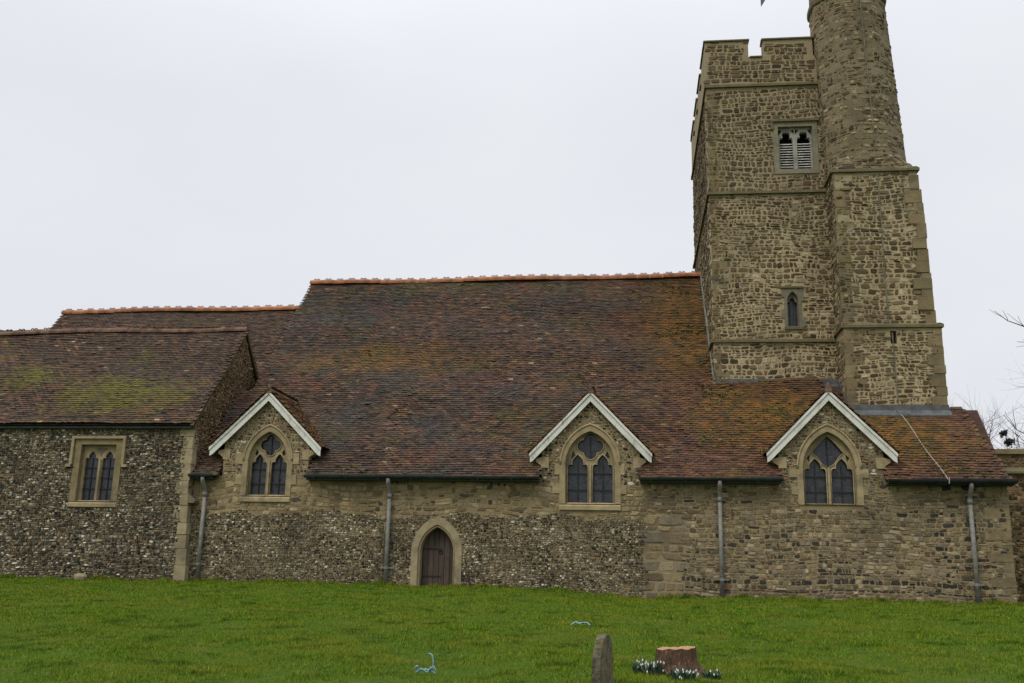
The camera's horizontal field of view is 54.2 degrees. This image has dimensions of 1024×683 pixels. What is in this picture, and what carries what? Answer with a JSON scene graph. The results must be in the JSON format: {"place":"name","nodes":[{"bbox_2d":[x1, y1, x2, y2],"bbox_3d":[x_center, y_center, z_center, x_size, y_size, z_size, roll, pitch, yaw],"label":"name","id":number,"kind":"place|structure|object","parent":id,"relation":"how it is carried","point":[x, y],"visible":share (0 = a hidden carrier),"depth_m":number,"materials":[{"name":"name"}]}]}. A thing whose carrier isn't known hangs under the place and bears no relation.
{"place":"outdoors","nodes":[
{"label":"outdoors","id":0,"kind":"place"},
{"bbox_2d":[0,572,1023,682],"bbox_3d":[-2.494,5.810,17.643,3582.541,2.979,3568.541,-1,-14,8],"label":"lawn","id":1,"kind":"structure","parent":0,"point":[998,678],"depth_m":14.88,"materials":[{"name":"green plant"}]},
{"bbox_2d":[73,573,86,579],"bbox_3d":[-12.387,6.762,28.706,0.407,0.232,0.246,-1,-14,8],"label":"loose stone","id":2,"kind":"object","parent":1,"relation":"on","point":[80,576],"visible":0.8,"depth_m":28.63,"materials":[{"name":"beige stone"}]},
{"bbox_2d":[414,653,436,673],"bbox_3d":[-0.991,3.679,11.447,0.271,0.226,0.085,-1,-14,8],"label":"blue cord","id":3,"kind":"object","parent":1,"relation":"on","point":[422,669],"visible":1,"depth_m":11.43,"materials":[{"name":"blue plastic"}]},
{"bbox_2d":[0,0,1019,603],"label":"church","id":4,"kind":"structure","parent":1,"relation":"on","point":[756,404],"depth_m":29.69,"materials":[{"name":"stone"}]},
{"bbox_2d":[65,436,127,506],"bbox_3d":[-12.287,3.867,29.725,1.940,2.090,0.410,-1,-14,8],"label":"square headed window","id":5,"kind":"structure","parent":4,"relation":"in","point":[97,461],"depth_m":29.75,"materials":[{"name":"stone"}]},
{"bbox_2d":[235,424,298,501],"bbox_3d":[-7.149,3.572,29.393,1.938,2.270,0.367,-1,-14,8],"label":"traceried window","id":6,"kind":"structure","parent":4,"relation":"in","point":[267,461],"depth_m":29.38,"materials":[{"name":"stone"}]},
{"bbox_2d":[421,528,452,585],"bbox_3d":[-2.072,6.114,28.202,0.910,1.690,0.099,-1,-14,8],"label":"door","id":7,"kind":"structure","parent":4,"relation":"in","point":[437,561],"depth_m":28.18,"materials":[{"name":"brown wood"}]},
{"bbox_2d":[552,423,625,509],"bbox_3d":[2.175,3.515,28.065,2.057,2.420,0.367,-1,-14,8],"label":"traceried window","id":8,"kind":"structure","parent":4,"relation":"in","point":[589,469],"depth_m":28.06,"materials":[{"name":"stone"}]},
{"bbox_2d":[780,286,805,329],"bbox_3d":[8.734,-1.018,31.155,0.722,1.380,0.348,-1,-14,8],"label":"lancet window","id":9,"kind":"structure","parent":4,"relation":"in","point":[793,295],"depth_m":31.15,"materials":[{"name":"grey stone"}]},
{"bbox_2d":[770,118,819,173],"bbox_3d":[9.187,-6.245,32.518,1.523,1.880,0.652,-1,-14,8],"label":"belfry window","id":10,"kind":"structure","parent":4,"relation":"in","point":[795,141],"depth_m":32.46,"materials":[{"name":"grey stone"}]},
{"bbox_2d":[789,424,868,504],"bbox_3d":[8.568,3.342,27.188,2.074,2.201,0.367,-1,-14,8],"label":"traceried window","id":11,"kind":"structure","parent":4,"relation":"in","point":[829,471],"depth_m":27.16,"materials":[{"name":"stone"}]},
{"bbox_2d":[570,621,590,625],"bbox_3d":[1.167,4.786,16.973,0.321,0.067,0.172,-7,-16,30],"label":"blue cord","id":12,"kind":"object","parent":1,"relation":"on","point":[580,623],"visible":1,"depth_m":16.97,"materials":[{"name":"blue plastic"}]},
{"bbox_2d":[592,634,613,682],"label":"headstone","id":13,"kind":"object","parent":1,"relation":"on","point":[602,663],"visible":1,"depth_m":10.10,"materials":[{"name":"grey stone"}]},
{"bbox_2d":[631,657,666,675],"bbox_3d":[1.549,3.682,11.349,0.428,0.188,0.442,-1,-14,8],"label":"snowdrop clump","id":14,"kind":"object","parent":1,"relation":"on","point":[650,667],"visible":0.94,"depth_m":11.25,"materials":[{"name":"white plant"}]},
{"bbox_2d":[654,646,705,676],"bbox_3d":[1.903,3.699,11.529,0.743,0.370,0.729,-1,-14,8],"label":"tree stump","id":15,"kind":"object","parent":1,"relation":"on","point":[683,657],"visible":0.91,"depth_m":11.38,"materials":[{"name":"brown wood"}]},
{"bbox_2d":[664,667,698,680],"bbox_3d":[1.842,3.638,10.975,0.409,0.148,0.369,-1,-14,8],"label":"snowdrop clump","id":16,"kind":"object","parent":1,"relation":"on","point":[683,675],"visible":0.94,"depth_m":10.91,"materials":[{"name":"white plant"}]},
{"bbox_2d":[699,667,721,679],"bbox_3d":[2.230,3.708,11.171,0.266,0.134,0.265,5,-14,-15],"label":"snowdrop clump","id":17,"kind":"object","parent":1,"relation":"on","point":[710,675],"visible":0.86,"depth_m":11.11,"materials":[{"name":"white plant"}]},
{"bbox_2d":[949,386,1023,448],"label":"bare tree","id":18,"kind":"object","parent":1,"relation":"on","point":[990,434],"visible":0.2,"depth_m":34.88,"materials":[{"name":"brown plant"}]},
{"bbox_2d":[999,430,1007,437],"bbox_3d":[16.986,3.194,34.541,0.406,0.307,0.335,-11,-19,42],"label":"nest","id":19,"kind":"object","parent":18,"relation":"attached to","point":[1003,433],"visible":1,"depth_m":34.50,"materials":[{"name":"black plant"}]},
{"bbox_2d":[1004,437,1015,447],"bbox_3d":[17.124,3.473,34.473,0.414,0.440,0.427,-1,-14,8],"label":"nest","id":20,"kind":"object","parent":18,"relation":"attached to","point":[1008,441],"visible":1,"depth_m":34.39,"materials":[{"name":"black plant"}]},
{"bbox_2d":[989,309,1023,448],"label":"bare tree","id":21,"kind":"object","parent":1,"relation":"on","point":[1022,325],"visible":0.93,"depth_m":38.85,"materials":[{"name":"brown plant"}]},
{"bbox_2d":[994,449,1023,603],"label":"boundary wall","id":22,"kind":"structure","parent":1,"relation":"on","point":[1012,461],"depth_m":28.21,"materials":[{"name":"stone"}]},
{"bbox_2d":[0,0,1023,448],"label":"sky","id":23,"kind":"structure","parent":0,"point":[161,153],"materials":[{"name":"white"}]}
]}

